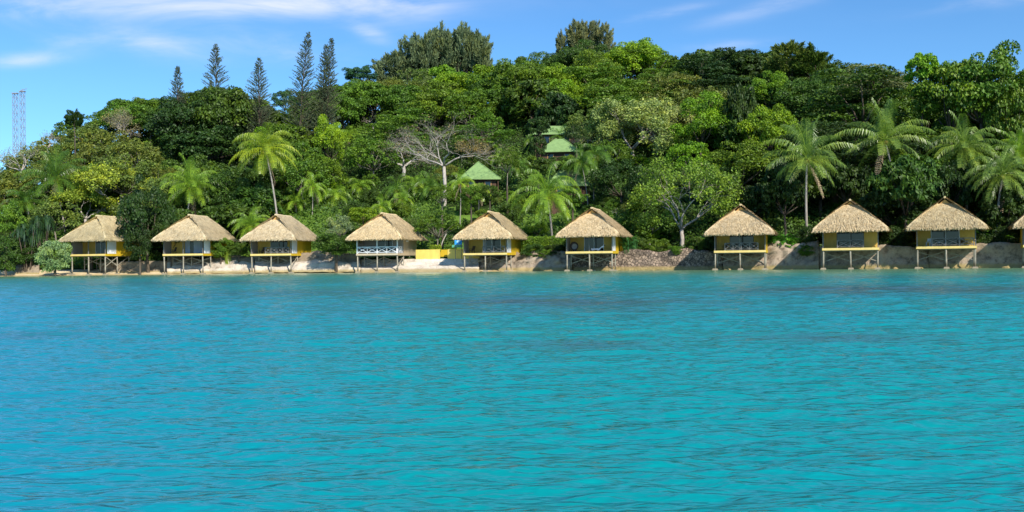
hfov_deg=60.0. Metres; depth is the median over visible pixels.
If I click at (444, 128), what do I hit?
slender palm
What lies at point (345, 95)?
broadleaf tree
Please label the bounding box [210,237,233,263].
bush
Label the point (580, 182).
green roofed house
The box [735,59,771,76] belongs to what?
broadleaf tree
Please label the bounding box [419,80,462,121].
broadleaf tree
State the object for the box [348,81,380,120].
broadleaf tree
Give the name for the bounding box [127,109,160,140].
broadleaf tree
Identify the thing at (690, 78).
broadleaf tree
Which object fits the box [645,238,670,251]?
shrub
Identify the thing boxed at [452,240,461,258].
blue board
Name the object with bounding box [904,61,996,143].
broadleaf tree
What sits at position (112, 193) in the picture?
shrub
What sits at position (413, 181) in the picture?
slender palm
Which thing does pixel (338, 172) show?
broadleaf tree
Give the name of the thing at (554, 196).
coconut palm
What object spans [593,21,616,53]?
casuarina tree
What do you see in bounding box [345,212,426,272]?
thatched hut
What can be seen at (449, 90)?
broadleaf tree
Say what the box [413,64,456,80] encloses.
broadleaf tree
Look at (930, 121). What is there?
broadleaf tree
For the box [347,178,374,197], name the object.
slender palm
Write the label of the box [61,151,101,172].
broadleaf tree
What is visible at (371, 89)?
broadleaf tree
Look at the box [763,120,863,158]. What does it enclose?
broadleaf tree
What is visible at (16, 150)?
bare tree
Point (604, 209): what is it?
shrub
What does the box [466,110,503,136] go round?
broadleaf tree
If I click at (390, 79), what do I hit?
broadleaf tree
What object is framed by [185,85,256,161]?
broadleaf tree
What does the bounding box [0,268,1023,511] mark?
water
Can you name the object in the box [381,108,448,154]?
broadleaf tree
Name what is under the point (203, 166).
broadleaf tree
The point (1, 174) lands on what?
broadleaf tree
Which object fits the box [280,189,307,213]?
slender palm
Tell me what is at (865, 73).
broadleaf tree
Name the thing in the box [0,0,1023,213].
sky
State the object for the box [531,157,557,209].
broadleaf tree
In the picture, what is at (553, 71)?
broadleaf tree
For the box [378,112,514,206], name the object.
bare tree
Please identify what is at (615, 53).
broadleaf tree
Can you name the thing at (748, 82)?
broadleaf tree
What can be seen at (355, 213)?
bush
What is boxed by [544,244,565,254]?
shrub
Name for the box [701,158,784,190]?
broadleaf tree
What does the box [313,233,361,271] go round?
bush
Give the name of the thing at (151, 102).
broadleaf tree
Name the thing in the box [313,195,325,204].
shrub
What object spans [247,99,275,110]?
broadleaf tree
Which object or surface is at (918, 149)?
broadleaf tree
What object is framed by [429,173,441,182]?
shrub
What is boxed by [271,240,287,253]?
sliding door
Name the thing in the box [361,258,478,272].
concrete ramp
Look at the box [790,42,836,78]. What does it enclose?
broadleaf tree
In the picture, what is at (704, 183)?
coconut palm
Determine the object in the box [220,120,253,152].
broadleaf tree
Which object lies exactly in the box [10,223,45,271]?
pandanus
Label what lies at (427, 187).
slender palm
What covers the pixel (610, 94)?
broadleaf tree
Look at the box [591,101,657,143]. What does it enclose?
broadleaf tree
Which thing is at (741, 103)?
broadleaf tree
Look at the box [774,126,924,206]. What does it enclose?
broadleaf tree
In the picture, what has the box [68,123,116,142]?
broadleaf tree
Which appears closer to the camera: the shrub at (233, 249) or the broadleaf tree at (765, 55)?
the shrub at (233, 249)
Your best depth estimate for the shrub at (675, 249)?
122.21 m
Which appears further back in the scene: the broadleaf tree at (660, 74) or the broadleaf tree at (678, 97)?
the broadleaf tree at (660, 74)
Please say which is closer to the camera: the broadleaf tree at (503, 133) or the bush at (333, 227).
the bush at (333, 227)
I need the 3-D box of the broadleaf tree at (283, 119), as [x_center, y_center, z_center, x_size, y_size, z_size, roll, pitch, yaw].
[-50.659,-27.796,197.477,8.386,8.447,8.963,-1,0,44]
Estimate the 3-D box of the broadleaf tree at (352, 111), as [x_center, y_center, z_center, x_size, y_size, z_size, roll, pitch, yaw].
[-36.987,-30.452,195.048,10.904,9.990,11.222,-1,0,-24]
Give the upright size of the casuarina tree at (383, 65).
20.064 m
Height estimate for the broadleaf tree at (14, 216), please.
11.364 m
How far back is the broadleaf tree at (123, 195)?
153.44 m
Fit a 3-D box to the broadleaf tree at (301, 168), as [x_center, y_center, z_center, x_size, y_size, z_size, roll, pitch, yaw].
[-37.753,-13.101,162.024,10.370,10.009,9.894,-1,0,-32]
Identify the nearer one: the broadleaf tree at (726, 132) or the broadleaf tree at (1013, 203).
the broadleaf tree at (1013, 203)
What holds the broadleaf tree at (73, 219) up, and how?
on the ground
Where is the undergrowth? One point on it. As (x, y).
(79, 262)
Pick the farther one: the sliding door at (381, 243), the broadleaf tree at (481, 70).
the broadleaf tree at (481, 70)
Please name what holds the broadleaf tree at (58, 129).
on the ground
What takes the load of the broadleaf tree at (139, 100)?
on the ground
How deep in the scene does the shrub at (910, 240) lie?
114.55 m
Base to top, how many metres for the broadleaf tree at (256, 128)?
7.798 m
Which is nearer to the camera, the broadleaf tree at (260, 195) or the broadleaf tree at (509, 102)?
the broadleaf tree at (260, 195)
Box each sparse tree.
[577,115,635,152]
[584,96,678,163]
[619,103,694,158]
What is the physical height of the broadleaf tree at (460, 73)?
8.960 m
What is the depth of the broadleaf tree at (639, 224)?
130.04 m
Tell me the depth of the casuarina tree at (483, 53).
235.83 m
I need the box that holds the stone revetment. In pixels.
[255,250,360,272]
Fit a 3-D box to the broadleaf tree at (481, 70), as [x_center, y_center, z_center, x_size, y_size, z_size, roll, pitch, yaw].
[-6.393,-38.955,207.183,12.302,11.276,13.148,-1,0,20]
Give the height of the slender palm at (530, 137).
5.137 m
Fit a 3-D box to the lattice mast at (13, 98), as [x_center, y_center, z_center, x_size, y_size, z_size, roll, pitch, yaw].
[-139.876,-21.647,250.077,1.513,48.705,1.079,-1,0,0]
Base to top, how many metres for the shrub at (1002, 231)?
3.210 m
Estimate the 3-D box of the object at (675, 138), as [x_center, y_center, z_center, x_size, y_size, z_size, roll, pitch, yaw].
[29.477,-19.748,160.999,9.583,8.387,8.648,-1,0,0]
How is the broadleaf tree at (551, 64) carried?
on the ground
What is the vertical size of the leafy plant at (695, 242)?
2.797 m
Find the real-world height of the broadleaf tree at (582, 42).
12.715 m
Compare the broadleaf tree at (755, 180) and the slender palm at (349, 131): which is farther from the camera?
the slender palm at (349, 131)
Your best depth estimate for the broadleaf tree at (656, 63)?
210.33 m
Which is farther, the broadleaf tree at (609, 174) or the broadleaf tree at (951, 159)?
the broadleaf tree at (609, 174)
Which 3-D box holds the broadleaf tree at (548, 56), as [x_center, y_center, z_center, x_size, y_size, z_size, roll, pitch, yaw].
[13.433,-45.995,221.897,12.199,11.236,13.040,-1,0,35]
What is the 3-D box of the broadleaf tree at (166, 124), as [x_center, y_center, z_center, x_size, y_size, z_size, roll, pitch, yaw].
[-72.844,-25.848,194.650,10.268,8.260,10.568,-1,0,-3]
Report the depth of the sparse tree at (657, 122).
160.05 m
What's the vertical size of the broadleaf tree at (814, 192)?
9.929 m
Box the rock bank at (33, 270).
[16,265,39,273]
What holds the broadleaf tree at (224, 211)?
on the ground
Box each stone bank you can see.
[99,261,166,272]
[167,255,254,273]
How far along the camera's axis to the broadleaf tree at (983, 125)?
141.93 m
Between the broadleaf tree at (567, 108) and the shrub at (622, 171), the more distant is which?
the broadleaf tree at (567, 108)
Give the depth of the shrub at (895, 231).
115.22 m
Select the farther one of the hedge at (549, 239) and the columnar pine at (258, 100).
the columnar pine at (258, 100)
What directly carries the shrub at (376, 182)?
on the ground
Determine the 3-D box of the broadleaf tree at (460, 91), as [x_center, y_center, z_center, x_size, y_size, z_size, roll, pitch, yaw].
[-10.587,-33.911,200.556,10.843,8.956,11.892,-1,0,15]
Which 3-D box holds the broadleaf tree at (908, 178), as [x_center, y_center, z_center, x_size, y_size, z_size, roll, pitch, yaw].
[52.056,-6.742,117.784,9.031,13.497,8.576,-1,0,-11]
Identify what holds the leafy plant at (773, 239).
on the ground
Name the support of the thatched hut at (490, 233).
on the ground
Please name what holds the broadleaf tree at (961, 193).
on the ground
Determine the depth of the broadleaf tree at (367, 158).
168.60 m
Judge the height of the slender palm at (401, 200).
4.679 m
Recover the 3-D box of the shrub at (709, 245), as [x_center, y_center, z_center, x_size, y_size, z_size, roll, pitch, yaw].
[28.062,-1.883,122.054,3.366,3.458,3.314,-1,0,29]
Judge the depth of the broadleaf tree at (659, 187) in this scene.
128.15 m
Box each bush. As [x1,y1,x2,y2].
[0,235,24,275]
[34,240,72,275]
[79,241,93,269]
[122,227,155,274]
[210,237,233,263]
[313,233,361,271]
[325,214,354,235]
[348,207,377,256]
[412,210,461,243]
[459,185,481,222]
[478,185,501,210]
[549,156,570,171]
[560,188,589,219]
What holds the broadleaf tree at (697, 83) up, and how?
on the ground
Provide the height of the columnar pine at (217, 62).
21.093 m
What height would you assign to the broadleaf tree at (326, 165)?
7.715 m
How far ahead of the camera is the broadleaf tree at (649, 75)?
196.51 m
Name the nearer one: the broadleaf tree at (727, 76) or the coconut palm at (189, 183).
the coconut palm at (189, 183)
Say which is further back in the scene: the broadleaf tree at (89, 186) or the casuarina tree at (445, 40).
the casuarina tree at (445, 40)
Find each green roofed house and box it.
[458,161,500,198]
[532,126,579,156]
[539,138,579,161]
[541,169,590,213]
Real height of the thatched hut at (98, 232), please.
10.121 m
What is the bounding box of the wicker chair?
[570,242,577,250]
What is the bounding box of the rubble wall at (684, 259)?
[572,248,722,270]
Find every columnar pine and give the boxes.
[167,66,187,104]
[201,43,229,95]
[242,57,279,137]
[280,32,320,146]
[305,38,341,157]
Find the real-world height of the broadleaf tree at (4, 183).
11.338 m
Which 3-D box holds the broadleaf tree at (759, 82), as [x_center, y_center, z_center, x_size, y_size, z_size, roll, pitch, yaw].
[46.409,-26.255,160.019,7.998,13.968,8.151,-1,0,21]
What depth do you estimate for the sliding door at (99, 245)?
140.00 m
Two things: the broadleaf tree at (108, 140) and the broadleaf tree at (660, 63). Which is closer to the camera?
the broadleaf tree at (108, 140)
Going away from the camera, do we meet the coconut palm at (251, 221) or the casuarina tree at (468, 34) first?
the coconut palm at (251, 221)
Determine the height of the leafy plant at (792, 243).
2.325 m
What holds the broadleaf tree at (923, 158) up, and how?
on the ground
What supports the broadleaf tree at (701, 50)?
on the ground
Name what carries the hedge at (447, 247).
on the ground
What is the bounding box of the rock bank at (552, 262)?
[479,250,570,270]
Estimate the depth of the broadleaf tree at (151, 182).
155.61 m
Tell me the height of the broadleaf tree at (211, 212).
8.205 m
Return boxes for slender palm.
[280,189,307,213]
[293,172,326,214]
[318,185,352,206]
[338,125,361,143]
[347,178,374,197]
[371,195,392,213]
[380,173,414,202]
[389,192,413,208]
[398,174,431,195]
[412,170,442,201]
[438,121,458,138]
[448,168,475,224]
[469,183,490,209]
[488,144,509,165]
[503,160,531,176]
[523,134,534,155]
[549,124,573,143]
[561,142,600,204]
[578,143,616,200]
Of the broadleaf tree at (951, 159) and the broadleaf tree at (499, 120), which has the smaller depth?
the broadleaf tree at (951, 159)
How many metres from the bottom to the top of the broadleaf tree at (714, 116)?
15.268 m
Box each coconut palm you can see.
[0,185,49,232]
[14,144,93,232]
[159,152,228,214]
[227,203,270,258]
[228,122,302,213]
[505,161,581,241]
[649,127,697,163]
[687,166,713,205]
[761,116,858,235]
[833,98,936,211]
[922,110,1010,209]
[962,138,1023,231]
[992,127,1023,162]
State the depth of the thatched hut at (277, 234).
136.24 m
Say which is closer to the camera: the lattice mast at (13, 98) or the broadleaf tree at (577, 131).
the broadleaf tree at (577, 131)
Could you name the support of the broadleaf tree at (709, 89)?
on the ground
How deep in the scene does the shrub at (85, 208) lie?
162.80 m
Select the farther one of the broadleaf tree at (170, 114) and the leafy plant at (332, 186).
the broadleaf tree at (170, 114)
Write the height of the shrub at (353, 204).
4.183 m
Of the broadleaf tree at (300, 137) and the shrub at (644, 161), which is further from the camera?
the broadleaf tree at (300, 137)
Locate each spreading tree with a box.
[46,183,118,221]
[67,159,160,215]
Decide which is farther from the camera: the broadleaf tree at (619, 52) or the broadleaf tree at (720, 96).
the broadleaf tree at (619, 52)
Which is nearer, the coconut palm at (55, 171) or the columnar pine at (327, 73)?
the coconut palm at (55, 171)
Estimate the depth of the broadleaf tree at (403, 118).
176.24 m
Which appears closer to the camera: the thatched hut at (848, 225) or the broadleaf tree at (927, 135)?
the thatched hut at (848, 225)
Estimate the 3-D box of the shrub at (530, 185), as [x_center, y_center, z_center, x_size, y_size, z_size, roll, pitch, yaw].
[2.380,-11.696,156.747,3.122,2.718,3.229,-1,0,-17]
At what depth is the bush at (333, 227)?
138.52 m
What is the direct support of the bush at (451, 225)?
on the ground
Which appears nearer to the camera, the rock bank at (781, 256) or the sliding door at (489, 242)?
the rock bank at (781, 256)
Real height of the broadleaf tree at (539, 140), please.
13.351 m
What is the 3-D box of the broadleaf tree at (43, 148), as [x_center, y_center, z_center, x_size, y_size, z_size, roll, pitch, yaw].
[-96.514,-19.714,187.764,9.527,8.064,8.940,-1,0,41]
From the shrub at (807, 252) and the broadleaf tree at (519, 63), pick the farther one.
the broadleaf tree at (519, 63)
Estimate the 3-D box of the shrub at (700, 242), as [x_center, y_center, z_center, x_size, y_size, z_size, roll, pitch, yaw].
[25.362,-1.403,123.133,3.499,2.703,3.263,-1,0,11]
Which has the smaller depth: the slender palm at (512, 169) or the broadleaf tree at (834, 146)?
the broadleaf tree at (834, 146)
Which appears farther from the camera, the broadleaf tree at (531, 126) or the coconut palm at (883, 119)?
the broadleaf tree at (531, 126)
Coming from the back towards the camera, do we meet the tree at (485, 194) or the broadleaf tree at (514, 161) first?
the broadleaf tree at (514, 161)
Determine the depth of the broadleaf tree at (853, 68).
169.70 m
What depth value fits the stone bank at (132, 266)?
140.98 m
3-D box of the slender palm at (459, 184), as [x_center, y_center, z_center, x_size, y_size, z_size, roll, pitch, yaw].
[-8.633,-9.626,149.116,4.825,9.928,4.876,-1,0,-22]
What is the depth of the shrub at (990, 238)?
112.19 m
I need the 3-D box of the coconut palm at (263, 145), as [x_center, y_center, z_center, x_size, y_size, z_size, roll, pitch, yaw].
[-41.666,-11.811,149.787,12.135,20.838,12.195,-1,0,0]
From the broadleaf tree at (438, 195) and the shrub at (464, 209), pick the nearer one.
the broadleaf tree at (438, 195)
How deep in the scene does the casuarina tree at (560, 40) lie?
241.27 m
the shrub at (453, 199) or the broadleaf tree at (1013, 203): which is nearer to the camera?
the broadleaf tree at (1013, 203)
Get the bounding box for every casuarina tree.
[371,49,411,82]
[390,34,425,82]
[408,26,444,78]
[427,21,462,71]
[448,20,482,72]
[461,28,493,72]
[555,30,567,54]
[564,19,589,49]
[575,18,599,48]
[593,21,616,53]
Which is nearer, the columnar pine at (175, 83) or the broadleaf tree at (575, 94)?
the broadleaf tree at (575, 94)
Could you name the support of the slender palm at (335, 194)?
on the ground
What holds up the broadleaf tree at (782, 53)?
on the ground
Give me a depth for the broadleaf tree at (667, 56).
204.94 m
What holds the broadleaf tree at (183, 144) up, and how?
on the ground
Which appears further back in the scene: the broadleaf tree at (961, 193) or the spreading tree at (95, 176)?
the spreading tree at (95, 176)
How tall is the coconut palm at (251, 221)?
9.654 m
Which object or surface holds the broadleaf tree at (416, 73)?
on the ground
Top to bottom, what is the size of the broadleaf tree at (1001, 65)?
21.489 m
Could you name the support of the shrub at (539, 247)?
on the ground
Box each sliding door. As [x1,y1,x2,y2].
[95,241,104,253]
[184,240,203,253]
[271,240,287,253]
[378,239,392,252]
[483,239,500,252]
[584,237,603,250]
[730,235,753,249]
[837,231,863,247]
[931,229,959,245]
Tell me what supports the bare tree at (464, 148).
on the ground
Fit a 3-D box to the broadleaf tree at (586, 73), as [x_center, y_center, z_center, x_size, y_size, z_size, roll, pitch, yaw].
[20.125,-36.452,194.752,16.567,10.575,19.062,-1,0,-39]
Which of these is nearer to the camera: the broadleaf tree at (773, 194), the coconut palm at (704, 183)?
the broadleaf tree at (773, 194)
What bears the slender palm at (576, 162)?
on the ground
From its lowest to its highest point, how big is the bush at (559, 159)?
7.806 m
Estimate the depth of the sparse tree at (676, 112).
163.50 m
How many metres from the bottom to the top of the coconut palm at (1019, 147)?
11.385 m
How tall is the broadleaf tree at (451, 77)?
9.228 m
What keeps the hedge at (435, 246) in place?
on the ground
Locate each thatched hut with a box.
[58,215,146,274]
[151,214,237,274]
[238,214,318,273]
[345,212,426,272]
[452,211,528,271]
[555,207,632,270]
[703,204,778,269]
[810,199,891,269]
[902,196,991,268]
[1007,214,1023,267]
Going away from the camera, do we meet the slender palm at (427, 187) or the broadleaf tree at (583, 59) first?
the slender palm at (427, 187)
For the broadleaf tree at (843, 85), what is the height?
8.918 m
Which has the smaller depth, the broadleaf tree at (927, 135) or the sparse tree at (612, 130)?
the broadleaf tree at (927, 135)
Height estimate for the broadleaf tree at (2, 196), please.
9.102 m
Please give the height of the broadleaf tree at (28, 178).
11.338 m
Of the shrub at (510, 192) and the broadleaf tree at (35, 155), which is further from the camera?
the broadleaf tree at (35, 155)
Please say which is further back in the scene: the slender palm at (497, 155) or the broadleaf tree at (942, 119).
the slender palm at (497, 155)
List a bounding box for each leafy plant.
[224,247,232,264]
[320,180,343,199]
[620,235,641,251]
[684,236,711,250]
[767,233,794,247]
[785,237,803,249]
[976,230,1012,239]
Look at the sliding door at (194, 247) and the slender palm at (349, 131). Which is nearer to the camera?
the sliding door at (194, 247)
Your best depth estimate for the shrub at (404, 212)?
155.88 m
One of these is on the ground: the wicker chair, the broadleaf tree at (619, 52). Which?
the broadleaf tree at (619, 52)
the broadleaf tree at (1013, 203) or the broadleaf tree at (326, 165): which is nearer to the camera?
the broadleaf tree at (1013, 203)
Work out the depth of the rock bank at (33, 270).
140.76 m
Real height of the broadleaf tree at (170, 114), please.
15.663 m
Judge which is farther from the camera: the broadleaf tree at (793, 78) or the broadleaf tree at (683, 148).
the broadleaf tree at (793, 78)
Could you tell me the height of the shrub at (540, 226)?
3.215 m
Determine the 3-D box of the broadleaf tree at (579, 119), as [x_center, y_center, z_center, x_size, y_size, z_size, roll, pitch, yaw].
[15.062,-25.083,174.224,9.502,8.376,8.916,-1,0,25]
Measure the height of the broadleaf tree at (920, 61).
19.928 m
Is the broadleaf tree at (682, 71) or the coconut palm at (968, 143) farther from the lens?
the broadleaf tree at (682, 71)
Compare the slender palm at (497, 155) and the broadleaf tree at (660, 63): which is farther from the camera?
the broadleaf tree at (660, 63)
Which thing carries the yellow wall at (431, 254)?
on the ground
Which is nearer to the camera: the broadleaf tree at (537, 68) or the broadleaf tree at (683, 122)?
the broadleaf tree at (683, 122)
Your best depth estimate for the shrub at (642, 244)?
126.15 m
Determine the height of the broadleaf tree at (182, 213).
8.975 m
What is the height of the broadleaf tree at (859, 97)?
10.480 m
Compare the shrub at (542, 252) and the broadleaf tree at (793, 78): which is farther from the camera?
the broadleaf tree at (793, 78)
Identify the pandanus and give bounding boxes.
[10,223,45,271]
[28,215,56,267]
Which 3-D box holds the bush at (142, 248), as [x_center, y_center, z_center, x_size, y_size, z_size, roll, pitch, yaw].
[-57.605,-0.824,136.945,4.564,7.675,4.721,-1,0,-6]
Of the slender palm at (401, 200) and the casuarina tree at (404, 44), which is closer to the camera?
the slender palm at (401, 200)
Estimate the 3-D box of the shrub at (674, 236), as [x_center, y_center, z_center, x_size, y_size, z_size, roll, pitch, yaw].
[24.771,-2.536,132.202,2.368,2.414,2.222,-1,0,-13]
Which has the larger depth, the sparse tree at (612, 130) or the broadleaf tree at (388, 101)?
the broadleaf tree at (388, 101)
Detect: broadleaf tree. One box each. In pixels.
[0,145,64,191]
[0,160,52,203]
[0,172,14,198]
[0,177,30,212]
[0,179,30,210]
[0,200,27,268]
[4,164,73,203]
[26,135,81,160]
[27,198,84,240]
[38,145,76,164]
[47,177,101,212]
[48,141,93,166]
[49,118,109,144]
[52,140,92,162]
[61,123,112,145]
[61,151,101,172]
[64,108,84,166]
[67,163,117,192]
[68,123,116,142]
[78,129,139,162]
[85,111,128,136]
[89,142,142,165]
[93,152,160,196]
[96,98,146,134]
[97,102,154,139]
[107,166,152,193]
[108,197,170,221]
[109,137,165,172]
[114,194,154,213]
[115,174,178,272]
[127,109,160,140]
[128,97,146,104]
[131,105,163,130]
[131,177,195,210]
[140,204,193,234]
[143,95,228,159]
[143,163,179,190]
[144,98,171,108]
[152,213,179,266]
[153,122,192,142]
[157,124,251,162]
[160,153,227,200]
[176,92,197,106]
[177,123,211,145]
[184,170,251,208]
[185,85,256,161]
[192,88,229,108]
[197,204,248,230]
[215,201,268,247]
[218,166,259,191]
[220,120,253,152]
[227,185,285,216]
[242,163,298,195]
[244,126,273,147]
[244,161,289,189]
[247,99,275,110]
[251,123,315,156]
[253,105,284,128]
[255,154,292,170]
[268,121,313,140]
[269,112,293,124]
[271,89,294,110]
[273,141,325,195]
[275,157,332,209]
[285,99,331,123]
[287,154,338,181]
[292,153,350,183]
[293,89,348,115]
[294,111,328,130]
[311,114,350,159]
[325,84,369,126]
[325,93,369,136]
[341,65,377,80]
[342,78,359,86]
[343,80,395,123]
[344,137,401,178]
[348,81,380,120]
[350,114,420,163]
[368,126,435,157]
[374,102,433,133]
[375,76,405,85]
[377,84,424,115]
[380,81,403,95]
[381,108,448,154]
[394,68,435,86]
[401,83,432,108]
[405,89,470,139]
[408,77,431,86]
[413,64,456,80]
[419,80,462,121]
[422,88,455,126]
[428,72,465,89]
[428,184,455,249]
[443,91,498,136]
[445,71,465,87]
[450,89,484,124]
[452,120,515,154]
[456,64,503,89]
[460,71,510,124]
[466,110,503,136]
[486,58,553,104]
[493,148,519,212]
[495,78,560,120]
[496,58,546,108]
[514,51,548,64]
[515,60,528,66]
[524,116,550,202]
[529,134,546,210]
[531,78,574,104]
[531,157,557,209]
[534,91,582,126]
[535,64,588,115]
[540,62,567,82]
[542,47,584,66]
[543,46,590,74]
[543,53,567,63]
[558,156,584,176]
[561,62,652,98]
[563,108,602,147]
[563,124,589,156]
[564,83,598,114]
[569,48,605,65]
[569,49,622,84]
[569,59,620,86]
[573,39,608,58]
[574,85,647,123]
[580,78,650,112]
[582,94,633,134]
[584,157,653,204]
[586,138,635,165]
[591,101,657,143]
[599,45,635,75]
[600,79,691,102]
[603,37,661,78]
[614,42,661,75]
[615,201,685,244]
[624,48,678,81]
[626,39,670,75]
[626,152,745,246]
[627,94,679,105]
[628,200,678,233]
[631,67,673,91]
[635,94,678,145]
[638,71,679,96]
[639,74,699,100]
[655,63,706,79]
[656,71,704,98]
[662,87,703,109]
[663,140,712,200]
[666,52,704,68]
[667,56,730,87]
[668,90,730,171]
[668,103,707,144]
[671,52,736,88]
[678,78,733,119]
[679,86,726,115]
[689,120,721,159]
[695,49,714,55]
[696,46,762,89]
[697,66,751,101]
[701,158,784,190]
[704,49,762,78]
[705,139,780,186]
[708,87,766,113]
[709,119,777,150]
[720,83,759,147]
[725,73,761,90]
[729,182,777,218]
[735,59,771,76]
[735,103,799,152]
[743,79,806,120]
[747,70,790,148]
[748,152,799,184]
[754,52,772,58]
[759,161,808,237]
[761,39,814,80]
[763,75,832,129]
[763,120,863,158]
[767,76,811,101]
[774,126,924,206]
[776,152,859,217]
[780,141,852,201]
[782,121,854,157]
[788,64,928,160]
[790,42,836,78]
[797,97,837,120]
[803,76,907,125]
[809,59,852,81]
[819,161,872,201]
[825,75,880,107]
[830,63,916,123]
[844,63,862,84]
[844,82,914,135]
[845,127,929,183]
[847,93,912,128]
[859,189,936,236]
[865,155,943,238]
[871,153,953,186]
[878,123,947,159]
[879,139,944,170]
[896,111,955,138]
[902,52,939,142]
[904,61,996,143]
[906,92,960,127]
[925,144,1002,207]
[929,117,996,150]
[930,160,979,206]
[936,39,1023,144]
[962,102,1023,149]
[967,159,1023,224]
[976,184,1023,235]
[981,71,1023,150]
[987,111,1023,159]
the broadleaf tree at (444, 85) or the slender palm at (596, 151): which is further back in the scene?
the broadleaf tree at (444, 85)
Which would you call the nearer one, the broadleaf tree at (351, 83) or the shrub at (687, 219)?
the shrub at (687, 219)
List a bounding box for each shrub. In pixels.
[6,241,38,270]
[77,200,99,215]
[89,211,109,219]
[109,189,122,197]
[227,242,247,262]
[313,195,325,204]
[339,222,358,234]
[342,201,368,218]
[345,181,361,194]
[360,187,383,204]
[362,174,381,187]
[390,202,413,218]
[405,218,417,226]
[415,222,431,234]
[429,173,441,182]
[434,164,457,178]
[447,185,462,201]
[456,202,474,213]
[457,218,475,231]
[465,152,491,169]
[474,209,488,218]
[491,196,502,205]
[498,203,527,224]
[502,190,515,198]
[508,194,529,207]
[517,183,533,193]
[520,243,543,256]
[523,220,548,235]
[525,155,541,169]
[528,204,541,213]
[537,249,551,257]
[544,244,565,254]
[579,204,593,214]
[592,194,610,206]
[594,205,610,215]
[602,159,625,174]
[604,198,619,211]
[619,201,627,212]
[624,236,646,249]
[629,155,651,167]
[642,225,663,241]
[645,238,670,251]
[667,245,683,254]
[670,231,679,240]
[676,212,697,230]
[682,236,706,249]
[703,236,713,250]
[794,225,821,244]
[797,245,814,256]
[878,225,903,245]
[892,231,915,247]
[976,233,1001,243]
[992,225,1019,242]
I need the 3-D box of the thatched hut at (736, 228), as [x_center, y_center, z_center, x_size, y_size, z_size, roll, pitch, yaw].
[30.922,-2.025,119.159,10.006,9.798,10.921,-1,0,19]
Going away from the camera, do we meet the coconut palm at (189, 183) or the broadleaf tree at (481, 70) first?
the coconut palm at (189, 183)
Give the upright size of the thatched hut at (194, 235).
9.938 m
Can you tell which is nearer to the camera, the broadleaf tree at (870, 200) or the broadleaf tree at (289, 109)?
the broadleaf tree at (870, 200)
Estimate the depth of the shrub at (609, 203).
143.77 m
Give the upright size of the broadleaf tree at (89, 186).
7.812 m
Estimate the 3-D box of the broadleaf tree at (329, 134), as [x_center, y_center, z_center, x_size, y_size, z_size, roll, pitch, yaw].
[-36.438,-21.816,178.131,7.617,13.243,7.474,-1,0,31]
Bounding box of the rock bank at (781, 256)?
[723,240,818,269]
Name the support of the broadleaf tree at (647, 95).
on the ground
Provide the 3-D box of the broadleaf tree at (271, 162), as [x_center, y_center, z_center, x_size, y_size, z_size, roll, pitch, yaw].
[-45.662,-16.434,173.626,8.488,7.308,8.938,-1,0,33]
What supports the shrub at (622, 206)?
on the ground
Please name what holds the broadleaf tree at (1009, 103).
on the ground
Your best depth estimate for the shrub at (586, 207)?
145.33 m
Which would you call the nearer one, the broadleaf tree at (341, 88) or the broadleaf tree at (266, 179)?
the broadleaf tree at (266, 179)
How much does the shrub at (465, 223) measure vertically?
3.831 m
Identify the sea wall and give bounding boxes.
[819,244,928,268]
[928,242,1021,267]
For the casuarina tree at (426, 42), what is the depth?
234.78 m
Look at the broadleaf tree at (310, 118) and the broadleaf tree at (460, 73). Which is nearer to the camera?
the broadleaf tree at (310, 118)
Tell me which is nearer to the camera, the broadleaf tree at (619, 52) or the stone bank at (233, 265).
the stone bank at (233, 265)
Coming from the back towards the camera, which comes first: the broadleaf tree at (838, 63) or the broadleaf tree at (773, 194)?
the broadleaf tree at (838, 63)
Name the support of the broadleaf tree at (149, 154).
on the ground
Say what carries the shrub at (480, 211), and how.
on the ground
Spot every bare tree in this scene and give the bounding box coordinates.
[0,142,43,214]
[37,130,59,149]
[100,106,141,139]
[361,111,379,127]
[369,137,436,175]
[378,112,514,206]
[454,136,490,158]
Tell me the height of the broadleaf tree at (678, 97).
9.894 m
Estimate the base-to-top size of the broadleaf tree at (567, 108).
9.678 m
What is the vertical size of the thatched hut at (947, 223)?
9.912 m
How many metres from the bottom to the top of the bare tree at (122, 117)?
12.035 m
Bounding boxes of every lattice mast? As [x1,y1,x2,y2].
[11,93,18,155]
[19,88,26,148]
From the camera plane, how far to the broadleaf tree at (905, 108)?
151.76 m
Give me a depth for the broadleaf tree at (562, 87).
188.79 m
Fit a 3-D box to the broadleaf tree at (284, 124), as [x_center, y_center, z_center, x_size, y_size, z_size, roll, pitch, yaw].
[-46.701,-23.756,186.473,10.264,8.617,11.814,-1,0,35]
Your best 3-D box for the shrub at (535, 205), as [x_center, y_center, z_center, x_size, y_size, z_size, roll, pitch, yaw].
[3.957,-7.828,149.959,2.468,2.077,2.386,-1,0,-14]
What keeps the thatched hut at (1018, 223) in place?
on the ground
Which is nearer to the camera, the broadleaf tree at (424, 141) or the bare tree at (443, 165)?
the bare tree at (443, 165)
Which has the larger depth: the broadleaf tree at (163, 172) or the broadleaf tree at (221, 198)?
the broadleaf tree at (163, 172)
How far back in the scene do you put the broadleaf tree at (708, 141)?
160.57 m
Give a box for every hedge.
[430,244,441,250]
[444,244,456,252]
[521,235,565,251]
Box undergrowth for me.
[0,75,1014,269]
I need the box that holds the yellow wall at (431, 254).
[416,249,480,258]
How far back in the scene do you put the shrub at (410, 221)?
149.15 m
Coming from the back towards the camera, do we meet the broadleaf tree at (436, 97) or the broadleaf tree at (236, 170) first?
the broadleaf tree at (436, 97)
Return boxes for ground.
[0,85,1014,275]

